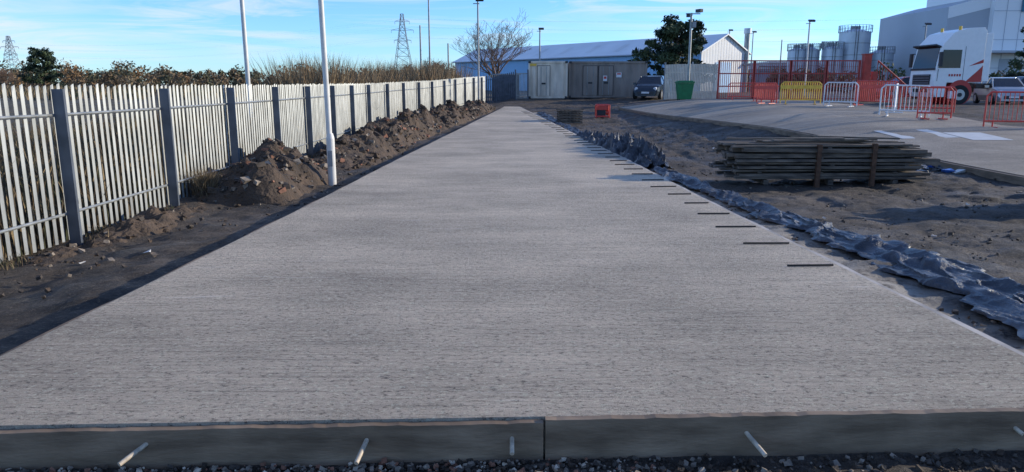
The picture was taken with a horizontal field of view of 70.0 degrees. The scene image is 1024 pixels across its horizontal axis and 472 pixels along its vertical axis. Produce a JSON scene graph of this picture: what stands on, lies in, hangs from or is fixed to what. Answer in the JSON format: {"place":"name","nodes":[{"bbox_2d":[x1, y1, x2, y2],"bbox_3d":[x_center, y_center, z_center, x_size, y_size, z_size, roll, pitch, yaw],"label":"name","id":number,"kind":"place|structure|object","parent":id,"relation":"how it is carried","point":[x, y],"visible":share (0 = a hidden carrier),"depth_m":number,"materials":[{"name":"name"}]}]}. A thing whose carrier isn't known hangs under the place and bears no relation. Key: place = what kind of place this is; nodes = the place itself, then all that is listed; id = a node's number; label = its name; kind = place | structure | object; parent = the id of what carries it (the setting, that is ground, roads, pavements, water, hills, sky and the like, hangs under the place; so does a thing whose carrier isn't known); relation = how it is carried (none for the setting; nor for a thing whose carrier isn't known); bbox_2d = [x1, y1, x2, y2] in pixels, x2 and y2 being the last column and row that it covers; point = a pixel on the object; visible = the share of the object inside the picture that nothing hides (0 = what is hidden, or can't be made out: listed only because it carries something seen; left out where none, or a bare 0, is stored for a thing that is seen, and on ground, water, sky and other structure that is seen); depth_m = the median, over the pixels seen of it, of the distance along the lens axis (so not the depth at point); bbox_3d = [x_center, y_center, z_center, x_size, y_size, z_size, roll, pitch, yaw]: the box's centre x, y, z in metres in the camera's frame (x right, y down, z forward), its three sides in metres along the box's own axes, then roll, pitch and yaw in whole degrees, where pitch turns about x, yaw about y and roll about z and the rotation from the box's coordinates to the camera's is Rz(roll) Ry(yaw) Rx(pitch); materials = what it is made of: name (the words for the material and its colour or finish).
{"place":"outdoors","nodes":[
{"label":"outdoors","id":0,"kind":"place"},
{"bbox_2d":[0,0,926,83],"label":"sky","id":1,"kind":"structure","parent":0,"point":[84,28],"materials":[{"name":"blue"}]},
{"bbox_2d":[0,84,1023,471],"bbox_3d":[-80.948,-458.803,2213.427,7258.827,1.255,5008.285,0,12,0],"label":"ground","id":2,"kind":"structure","parent":0,"point":[28,314],"depth_m":10.02,"materials":[{"name":"soil"}]},
{"bbox_2d":[0,68,15,86],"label":"bare tree","id":3,"kind":"object","parent":2,"relation":"on","point":[10,74],"visible":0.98,"depth_m":112.21,"materials":[{"name":"plant"}]},
{"bbox_2d":[0,36,20,77],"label":"electricity pylon","id":4,"kind":"object","parent":2,"relation":"on","point":[8,45],"visible":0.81,"depth_m":484.71,"materials":[{"name":"metal"}]},
{"bbox_2d":[18,47,66,87],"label":"pine tree","id":5,"kind":"object","parent":2,"relation":"on","point":[34,60],"visible":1,"depth_m":116.23,"materials":[{"name":"green plant"}]},
{"bbox_2d":[27,203,203,265],"bbox_3d":[-5.141,-0.186,10.216,0.862,0.299,4.699,0,12,0],"label":"brick rubble","id":6,"kind":"object","parent":2,"relation":"on","point":[50,253],"visible":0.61,"depth_m":8.81,"materials":[{"name":"stone"}]},
{"bbox_2d":[20,202,222,266],"bbox_3d":[-5.150,-0.196,10.173,0.840,0.322,5.200,0,12,0],"label":"soil mound","id":7,"kind":"object","parent":2,"relation":"on","point":[151,215],"visible":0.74,"depth_m":9.67,"materials":[{"name":"soil"}]},
{"bbox_2d":[0,58,293,88],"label":"distant scrub","id":8,"kind":"object","parent":2,"relation":"on","point":[76,78],"visible":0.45,"depth_m":133.96,"materials":[{"name":"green plant"}]},
{"bbox_2d":[0,148,323,274],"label":"verge grass","id":9,"kind":"structure","parent":2,"relation":"on","point":[4,263],"depth_m":8.14,"materials":[{"name":"plant"}]},
{"bbox_2d":[0,60,378,85],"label":"distant tree line","id":10,"kind":"object","parent":2,"relation":"on","point":[162,73],"visible":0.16,"depth_m":416.23,"materials":[{"name":"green plant"}]},
{"bbox_2d":[180,166,234,199],"bbox_3d":[-5.384,-0.905,12.676,1.281,0.670,1.510,0,12,0],"label":"pampas plant","id":11,"kind":"object","parent":2,"relation":"on","point":[202,181],"visible":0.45,"depth_m":12.55,"materials":[{"name":"beige plant"}]},
{"bbox_2d":[0,137,426,298],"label":"verge stones","id":12,"kind":"object","parent":2,"relation":"on","point":[48,290],"visible":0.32,"depth_m":9.80,"materials":[{"name":"stone"}]},
{"bbox_2d":[0,76,485,262],"bbox_3d":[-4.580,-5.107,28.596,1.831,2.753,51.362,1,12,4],"label":"palisade fence","id":13,"kind":"object","parent":2,"relation":"on","point":[62,114],"visible":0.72,"depth_m":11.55,"materials":[{"name":"metal"}]},
{"bbox_2d":[240,0,254,140],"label":"utility pole","id":14,"kind":"object","parent":2,"relation":"on","point":[245,45],"depth_m":19.36,"materials":[{"name":"metal"}]},
{"bbox_2d":[0,107,502,355],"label":"edge formwork","id":15,"kind":"object","parent":2,"relation":"on","point":[167,273],"visible":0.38,"depth_m":6.07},
{"bbox_2d":[94,73,419,91],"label":"distant scrub","id":16,"kind":"object","parent":2,"relation":"on","point":[133,82],"visible":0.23,"depth_m":110.65,"materials":[{"name":"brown plant"}]},
{"bbox_2d":[191,137,336,206],"bbox_3d":[-4.720,-1.335,14.226,1.900,1.045,4.200,0,12,0],"label":"soil mound","id":17,"kind":"object","parent":2,"relation":"on","point":[258,193],"visible":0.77,"depth_m":12.84,"materials":[{"name":"soil"}]},
{"bbox_2d":[0,419,542,470],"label":"formwork board","id":18,"kind":"object","parent":2,"relation":"on","point":[315,444],"visible":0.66,"depth_m":3.41,"materials":[{"name":"wood"}]},
{"bbox_2d":[117,442,147,466],"bbox_3d":[-1.710,0.979,3.358,0.022,0.076,0.211,6,13,28],"label":"dowel bar","id":19,"kind":"object","parent":18,"relation":"attached to","point":[132,454],"visible":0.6,"depth_m":3.32,"materials":[{"name":"metal"}]},
{"bbox_2d":[354,438,368,464],"bbox_3d":[-0.688,0.977,3.393,0.022,0.086,0.200,2,12,10],"label":"dowel bar","id":20,"kind":"object","parent":18,"relation":"attached to","point":[361,451],"visible":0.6,"depth_m":3.36,"materials":[{"name":"metal"}]},
{"bbox_2d":[510,436,513,454],"bbox_3d":[0.000,0.964,3.443,0.022,0.080,0.149,0,12,0],"label":"dowel bar","id":21,"kind":"object","parent":18,"relation":"attached to","point":[511,445],"visible":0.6,"depth_m":3.41,"materials":[{"name":"metal"}]},
{"bbox_2d":[318,0,336,185],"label":"lamp post","id":22,"kind":"object","parent":2,"relation":"on","point":[331,160],"visible":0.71,"depth_m":14.63,"materials":[{"name":"metal"}]},
{"bbox_2d":[243,53,485,118],"bbox_3d":[-6.733,-9.248,44.621,9.856,3.920,37.675,0,12,0],"label":"reed bed","id":23,"kind":"object","parent":2,"relation":"on","point":[337,75],"visible":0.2,"depth_m":31.82,"materials":[{"name":"beige plant"}]},
{"bbox_2d":[393,14,413,69],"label":"electricity pylon","id":24,"kind":"object","parent":2,"relation":"on","point":[400,40],"visible":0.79,"depth_m":289.45,"materials":[{"name":"metal"}]},
{"bbox_2d":[8,19,864,57],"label":"power lines","id":25,"kind":"object","parent":24,"relation":"attached to","point":[489,39],"visible":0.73,"depth_m":278.40,"materials":[{"name":"metal"}]},
{"bbox_2d":[312,99,495,169],"bbox_3d":[-3.595,-5.383,33.267,2.643,1.403,31.991,1,12,5],"label":"brick rubble","id":26,"kind":"object","parent":2,"relation":"on","point":[356,147],"visible":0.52,"depth_m":24.49,"materials":[{"name":"brick"}]},
{"bbox_2d":[313,100,495,170],"bbox_3d":[-3.462,-5.356,33.248,2.935,1.351,33.106,1,12,5],"label":"soil mound","id":27,"kind":"object","parent":2,"relation":"on","point":[349,158],"visible":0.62,"depth_m":24.84,"materials":[{"name":"soil"}]},
{"bbox_2d":[419,25,421,64],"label":"utility pole","id":28,"kind":"object","parent":2,"relation":"on","point":[420,43],"visible":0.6,"depth_m":77.36,"materials":[{"name":"metal"}]},
{"bbox_2d":[428,0,430,65],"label":"utility pole","id":29,"kind":"object","parent":2,"relation":"on","point":[429,31],"visible":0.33,"depth_m":82.91,"materials":[{"name":"metal"}]},
{"bbox_2d":[413,58,453,72],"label":"bare tree","id":30,"kind":"object","parent":2,"relation":"on","point":[439,63],"visible":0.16,"depth_m":67.48,"materials":[{"name":"plant"}]},
{"bbox_2d":[447,43,448,67],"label":"utility pole","id":31,"kind":"object","parent":2,"relation":"on","point":[448,52],"visible":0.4,"depth_m":82.44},
{"bbox_2d":[473,0,483,98],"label":"street lamp","id":32,"kind":"object","parent":2,"relation":"on","point":[477,3],"visible":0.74,"depth_m":46.48,"materials":[{"name":"metal"}]},
{"bbox_2d":[450,10,532,77],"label":"bare tree","id":33,"kind":"object","parent":2,"relation":"on","point":[496,51],"visible":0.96,"depth_m":77.25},
{"bbox_2d":[486,72,514,102],"bbox_3d":[-0.837,-11.000,54.660,2.254,2.517,0.190,-4,12,-18],"label":"palisade fence","id":34,"kind":"object","parent":2,"relation":"on","point":[487,94],"visible":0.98,"depth_m":54.72,"materials":[{"name":"metal"}]},
{"bbox_2d":[491,74,518,100],"bbox_3d":[-0.500,-11.856,58.307,2.350,2.100,1.350,0,12,0],"label":"fence","id":35,"kind":"object","parent":2,"relation":"on","point":[497,85],"visible":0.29,"depth_m":57.71,"materials":[{"name":"metal"}]},
{"bbox_2d":[0,106,1023,455],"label":"concrete slab","id":36,"kind":"structure","parent":2,"relation":"on","point":[508,262],"depth_m":5.00,"materials":[{"name":"concrete"}]},
{"bbox_2d":[523,112,833,265],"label":"dowel bars","id":37,"kind":"object","parent":36,"relation":"on","point":[687,202],"visible":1,"depth_m":12.15,"materials":[{"name":"metal"}]},
{"bbox_2d":[0,448,1023,471],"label":"gravel","id":38,"kind":"structure","parent":2,"relation":"on","point":[682,466],"depth_m":3.41,"materials":[{"name":"gravel"}]},
{"bbox_2d":[515,70,528,98],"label":"pedestrian gate","id":39,"kind":"structure","parent":2,"relation":"on","point":[523,95],"depth_m":55.12,"materials":[{"name":"metal"}]},
{"bbox_2d":[539,28,543,60],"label":"street lamp","id":40,"kind":"object","parent":2,"relation":"on","point":[540,29],"visible":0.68,"depth_m":69.59,"materials":[{"name":"metal"}]},
{"bbox_2d":[528,61,567,97],"bbox_3d":[2.725,-12.101,56.696,2.980,2.760,2.555,0,12,0],"label":"site cabin","id":41,"kind":"object","parent":2,"relation":"on","point":[548,79],"visible":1,"depth_m":55.53,"materials":[{"name":"metal"}]},
{"bbox_2d":[537,65,549,95],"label":"doors","id":42,"kind":"structure","parent":41,"relation":"in","point":[543,71],"depth_m":55.51,"materials":[{"name":"metal"}]},
{"bbox_2d":[79,134,1023,263],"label":"litter","id":43,"kind":"object","parent":2,"relation":"on","point":[153,254],"visible":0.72,"depth_m":9.07,"materials":[{"name":"plastic"}]},
{"bbox_2d":[537,112,581,133],"bbox_3d":[2.322,-5.750,36.595,0.685,0.503,14.056,-1,12,-4],"label":"plastic membrane","id":44,"kind":"object","parent":2,"relation":"on","point":[575,130],"visible":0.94,"depth_m":35.58,"materials":[{"name":"plastic"}]},
{"bbox_2d":[556,108,583,122],"bbox_3d":[2.944,-6.166,37.457,1.461,0.715,1.284,0,12,0],"label":"pallet stack","id":45,"kind":"object","parent":2,"relation":"on","point":[569,115],"visible":1,"depth_m":37.02,"materials":[{"name":"wood"}]},
{"bbox_2d":[453,34,751,92],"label":"blue warehouse","id":46,"kind":"structure","parent":2,"relation":"on","point":[717,47],"depth_m":96.71,"materials":[{"name":"metal"}]},
{"bbox_2d":[715,62,730,92],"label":"door","id":47,"kind":"structure","parent":46,"relation":"in","point":[722,69],"depth_m":85.60,"materials":[{"name":"metal"}]},
{"bbox_2d":[595,104,609,117],"bbox_3d":[5.000,-6.909,40.441,0.790,0.755,0.570,0,12,0],"label":"site generator","id":48,"kind":"object","parent":2,"relation":"on","point":[602,110],"visible":0.97,"depth_m":40.23,"materials":[{"name":"red metal"}]},
{"bbox_2d":[567,61,647,97],"bbox_3d":[7.325,-12.206,57.083,5.980,2.710,2.555,0,12,0],"label":"shipping container","id":49,"kind":"object","parent":2,"relation":"on","point":[585,79],"visible":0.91,"depth_m":55.90,"materials":[{"name":"metal"}]},
{"bbox_2d":[582,65,613,94],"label":"doors","id":50,"kind":"structure","parent":49,"relation":"in","point":[592,78],"depth_m":55.89,"materials":[{"name":"metal"}]},
{"bbox_2d":[577,129,671,168],"bbox_3d":[3.296,-3.140,23.645,1.262,0.723,12.493,-1,12,-3],"label":"plastic membrane","id":51,"kind":"object","parent":2,"relation":"on","point":[640,151],"visible":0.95,"depth_m":20.28,"materials":[{"name":"plastic"}]},
{"bbox_2d":[633,76,667,98],"bbox_3d":[10.137,-10.802,53.080,2.376,1.639,4.390,5,13,22],"label":"parked car","id":52,"kind":"object","parent":2,"relation":"on","point":[648,86],"visible":0.78,"depth_m":51.56,"materials":[{"name":"paint"}]},
{"bbox_2d":[627,14,715,93],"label":"pine tree","id":53,"kind":"object","parent":2,"relation":"on","point":[668,33],"visible":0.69,"depth_m":71.56,"materials":[{"name":"green plant"}]},
{"bbox_2d":[675,81,694,99],"bbox_3d":[10.750,-9.029,45.617,1.060,1.297,0.920,0,12,0],"label":"wheelie bin","id":54,"kind":"object","parent":2,"relation":"on","point":[684,89],"visible":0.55,"depth_m":45.26,"materials":[{"name":"plastic"}]},
{"bbox_2d":[663,62,717,99],"bbox_3d":[12.175,-10.499,49.558,3.750,2.552,0.145,0,12,0],"label":"panel fence","id":55,"kind":"object","parent":2,"relation":"on","point":[671,92],"visible":0.73,"depth_m":49.46,"materials":[{"name":"metal"}]},
{"bbox_2d":[686,9,702,99],"bbox_3d":[11.352,-11.307,46.063,1.004,5.720,0.500,0,12,0],"label":"cctv pole","id":56,"kind":"object","parent":2,"relation":"on","point":[690,15],"visible":0.81,"depth_m":45.83,"materials":[{"name":"metal"}]},
{"bbox_2d":[742,28,751,91],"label":"flue stack","id":57,"kind":"object","parent":2,"relation":"on","point":[747,32],"visible":0.75,"depth_m":87.11,"materials":[{"name":"metal"}]},
{"bbox_2d":[749,31,756,91],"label":"street lamp","id":58,"kind":"object","parent":2,"relation":"on","point":[751,57],"visible":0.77,"depth_m":94.22,"materials":[{"name":"metal"}]},
{"bbox_2d":[748,69,785,81],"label":"walls","id":59,"kind":"structure","parent":2,"relation":"on","point":[763,77],"depth_m":122.14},
{"bbox_2d":[521,107,1023,355],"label":"edge formwork","id":60,"kind":"object","parent":2,"relation":"on","point":[951,319],"visible":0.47,"depth_m":6.14,"materials":[{"name":"metal"}]},
{"bbox_2d":[778,40,782,90],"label":"utility pole","id":61,"kind":"object","parent":2,"relation":"on","point":[780,63],"visible":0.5,"depth_m":68.06,"materials":[{"name":"metal"}]},
{"bbox_2d":[545,407,1023,459],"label":"formwork board","id":62,"kind":"object","parent":2,"relation":"on","point":[923,432],"visible":0.91,"depth_m":3.50,"materials":[{"name":"wood"}]},
{"bbox_2d":[744,431,766,456],"bbox_3d":[1.135,0.962,3.462,0.022,0.086,0.209,-4,12,-20],"label":"dowel bar","id":63,"kind":"object","parent":62,"relation":"attached to","point":[754,442],"visible":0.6,"depth_m":3.43,"materials":[{"name":"metal"}]},
{"bbox_2d":[1013,426,1023,435],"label":"dowel bar","id":64,"kind":"object","parent":62,"relation":"attached to","point":[1018,430],"visible":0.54,"depth_m":3.53,"materials":[{"name":"metal"}]},
{"bbox_2d":[747,67,843,91],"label":"roadside shrubs","id":65,"kind":"object","parent":2,"relation":"on","point":[801,76],"visible":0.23,"depth_m":95.07,"materials":[{"name":"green plant"}]},
{"bbox_2d":[787,43,806,75],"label":"storage silo","id":66,"kind":"object","parent":2,"relation":"on","point":[796,52],"visible":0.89,"depth_m":115.66,"materials":[{"name":"metal"}]},
{"bbox_2d":[581,118,1021,330],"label":"site stones","id":67,"kind":"object","parent":2,"relation":"on","point":[955,311],"visible":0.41,"depth_m":11.73,"materials":[{"name":"stone"}]},
{"bbox_2d":[804,19,815,95],"bbox_3d":[24.735,-14.833,61.169,0.670,6.331,0.344,0,12,0],"label":"street lamp","id":68,"kind":"object","parent":2,"relation":"on","point":[811,20],"visible":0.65,"depth_m":61.00,"materials":[{"name":"metal"}]},
{"bbox_2d":[800,43,821,89],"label":"storage silo","id":69,"kind":"object","parent":2,"relation":"on","point":[813,53],"visible":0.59,"depth_m":116.35,"materials":[{"name":"metal"}]},
{"bbox_2d":[619,108,1023,185],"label":"kerb formwork","id":70,"kind":"object","parent":2,"relation":"on","point":[1006,177],"visible":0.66,"depth_m":22.23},
{"bbox_2d":[709,135,939,187],"bbox_3d":[6.395,-1.579,15.224,4.348,0.976,1.325,0,12,0],"label":"timber stack","id":71,"kind":"object","parent":2,"relation":"on","point":[819,159],"visible":0.99,"depth_m":14.71,"materials":[{"name":"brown wood"}]},
{"bbox_2d":[820,41,837,66],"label":"storage silo","id":72,"kind":"object","parent":2,"relation":"on","point":[825,47],"visible":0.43,"depth_m":120.10,"materials":[{"name":"metal"}]},
{"bbox_2d":[821,42,844,88],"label":"storage silo","id":73,"kind":"object","parent":2,"relation":"on","point":[833,51],"visible":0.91,"depth_m":114.56,"materials":[{"name":"metal"}]},
{"bbox_2d":[644,164,1023,338],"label":"plastic membrane","id":74,"kind":"object","parent":2,"relation":"on","point":[991,297],"visible":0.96,"depth_m":7.38,"materials":[{"name":"plastic"}]},
{"bbox_2d":[838,24,872,89],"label":"storage silo","id":75,"kind":"object","parent":2,"relation":"on","point":[856,39],"visible":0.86,"depth_m":114.49,"materials":[{"name":"metal"}]},
{"bbox_2d":[869,46,895,84],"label":"storage silo","id":76,"kind":"object","parent":2,"relation":"on","point":[881,54],"visible":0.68,"depth_m":116.25,"materials":[{"name":"metal"}]},
{"bbox_2d":[876,77,916,98],"bbox_3d":[27.267,-10.326,50.965,4.065,1.519,2.200,0,12,0],"label":"telehandler","id":77,"kind":"object","parent":2,"relation":"on","point":[905,80],"visible":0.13,"depth_m":50.17,"materials":[{"name":"metal"}]},
{"bbox_2d":[923,23,931,39],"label":"street lamp","id":78,"kind":"object","parent":2,"relation":"on","point":[926,24],"visible":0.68,"depth_m":67.46,"materials":[{"name":"metal"}]},
{"bbox_2d":[836,58,1023,92],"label":"roadside shrubs","id":79,"kind":"object","parent":2,"relation":"on","point":[993,74],"visible":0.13,"depth_m":80.35,"materials":[{"name":"green plant"}]},
{"bbox_2d":[915,165,964,173],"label":"plastic scraps","id":80,"kind":"object","parent":2,"relation":"on","point":[939,168],"visible":0.54,"depth_m":16.09,"materials":[{"name":"plastic"}]},
{"bbox_2d":[909,26,1023,104],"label":"lorry","id":81,"kind":"object","parent":2,"relation":"on","point":[959,59],"visible":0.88,"depth_m":39.08,"materials":[{"name":"white metal"}]},
{"bbox_2d":[937,46,966,79],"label":"side windows","id":82,"kind":"structure","parent":81,"relation":"in","point":[951,58],"depth_m":38.89,"materials":[{"name":"black glass"}]},
{"bbox_2d":[926,0,1023,75],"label":"tall block walls","id":83,"kind":"structure","parent":2,"relation":"on","point":[996,24],"depth_m":105.25,"materials":[{"name":"metal"}]},
{"bbox_2d":[991,50,1023,53],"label":"canopy","id":84,"kind":"object","parent":83,"relation":"attached to","point":[1003,51],"visible":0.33,"depth_m":102.68,"materials":[{"name":"metal"}]},
{"bbox_2d":[993,0,1023,58],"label":"cladding joints","id":85,"kind":"object","parent":83,"relation":"attached to","point":[1005,24],"visible":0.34,"depth_m":105.09,"materials":[{"name":"metal"}]},
{"bbox_2d":[998,59,1021,76],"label":"roller doors","id":86,"kind":"structure","parent":83,"relation":"attached to","point":[1003,65],"depth_m":106.12,"materials":[{"name":"metal"}]},
{"bbox_2d":[973,77,1023,103],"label":"parked car","id":87,"kind":"object","parent":2,"relation":"on","point":[1006,84],"visible":0.77,"depth_m":39.39,"materials":[{"name":"silver metal"}]},
{"bbox_2d":[1005,26,1023,76],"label":"pine tree","id":88,"kind":"object","parent":2,"relation":"on","point":[1011,63],"visible":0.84,"depth_m":64.62,"materials":[{"name":"green plant"}]},
{"bbox_2d":[748,61,819,67],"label":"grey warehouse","id":89,"kind":"structure","parent":0,"point":[771,63],"depth_m":139.27,"materials":[{"name":"metal"}]},
{"bbox_2d":[757,63,819,81],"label":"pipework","id":90,"kind":"object","parent":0,"point":[759,65],"visible":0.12,"depth_m":121.24,"materials":[{"name":"metal"}]},
{"bbox_2d":[618,99,1023,175],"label":"concrete pavement","id":91,"kind":"structure","parent":0,"point":[840,119],"depth_m":23.93,"materials":[{"name":"concrete"}]},
{"bbox_2d":[727,83,766,99],"bbox_3d":[13.720,-8.431,42.677,2.217,1.022,0.600,1,12,5],"label":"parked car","id":92,"kind":"object","parent":91,"relation":"on","point":[732,96],"visible":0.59,"depth_m":42.71,"materials":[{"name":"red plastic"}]},
{"bbox_2d":[753,83,774,101],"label":"crowd barrier","id":93,"kind":"object","parent":91,"relation":"on","point":[755,88],"visible":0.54,"depth_m":39.38,"materials":[{"name":"red plastic"}]},
{"bbox_2d":[756,82,777,103],"bbox_3d":[12.397,-6.938,35.532,0.600,1.023,1.106,-10,15,-40],"label":"crowd barrier","id":94,"kind":"object","parent":91,"relation":"on","point":[767,87],"visible":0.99,"depth_m":35.49,"materials":[{"name":"red plastic"}]},
{"bbox_2d":[779,81,821,104],"bbox_3d":[13.720,-6.794,34.744,1.860,1.073,0.600,3,12,13],"label":"crowd barrier","id":95,"kind":"object","parent":91,"relation":"on","point":[801,87],"visible":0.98,"depth_m":34.69,"materials":[{"name":"yellow plastic"}]},
{"bbox_2d":[716,54,920,100],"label":"fence","id":96,"kind":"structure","parent":91,"relation":"on","point":[864,66],"depth_m":45.06,"materials":[{"name":"metal"}]},
{"bbox_2d":[823,82,858,106],"bbox_3d":[14.431,-6.217,32.107,1.487,1.080,0.600,11,16,43],"label":"crowd barrier","id":97,"kind":"object","parent":91,"relation":"on","point":[844,101],"visible":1,"depth_m":32.04,"materials":[{"name":"metal"}]},
{"bbox_2d":[853,80,897,106],"bbox_3d":[16.317,-6.403,32.834,0.600,1.142,2.326,-5,13,-22],"label":"crowd barrier","id":98,"kind":"object","parent":91,"relation":"on","point":[872,87],"visible":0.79,"depth_m":32.92,"materials":[{"name":"red plastic"}]},
{"bbox_2d":[885,83,902,112],"bbox_3d":[14.627,-5.262,27.862,0.600,1.096,1.988,6,13,28],"label":"crowd barrier","id":99,"kind":"object","parent":91,"relation":"on","point":[895,98],"visible":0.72,"depth_m":27.21,"materials":[{"name":"metal"}]},
{"bbox_2d":[878,84,931,116],"bbox_3d":[13.646,-4.690,25.377,1.597,1.124,0.600,7,14,30],"label":"crowd barrier","id":100,"kind":"object","parent":91,"relation":"on","point":[887,110],"visible":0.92,"depth_m":25.38,"materials":[{"name":"metal"}]},
{"bbox_2d":[897,86,956,112],"bbox_3d":[16.758,-5.509,29.547,2.030,1.083,0.600,6,13,26],"label":"crowd barrier","id":101,"kind":"object","parent":91,"relation":"on","point":[935,107],"visible":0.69,"depth_m":29.47,"materials":[{"name":"red metal"}]},
{"bbox_2d":[916,87,954,119],"bbox_3d":[14.161,-4.442,24.458,1.134,1.074,0.600,1,12,5],"label":"crowd barrier","id":102,"kind":"object","parent":91,"relation":"on","point":[938,112],"visible":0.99,"depth_m":24.45,"materials":[{"name":"red metal"}]},
{"bbox_2d":[876,129,1011,139],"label":"road markings","id":103,"kind":"object","parent":91,"relation":"on","point":[975,136],"visible":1,"depth_m":20.59,"materials":[{"name":"paint"}]},
{"bbox_2d":[982,91,1023,127],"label":"crowd barrier","id":104,"kind":"object","parent":91,"relation":"on","point":[1002,120],"visible":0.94,"depth_m":22.39,"materials":[{"name":"red metal"}]},
{"bbox_2d":[878,0,990,76],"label":"block walls","id":105,"kind":"structure","parent":0,"point":[903,33],"depth_m":113.08,"materials":[{"name":"metal"}]},
{"bbox_2d":[1011,76,1023,101],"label":"parked car","id":106,"kind":"object","parent":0,"point":[1021,78],"visible":0.03,"depth_m":43.53,"materials":[{"name":"paint"}]}
]}

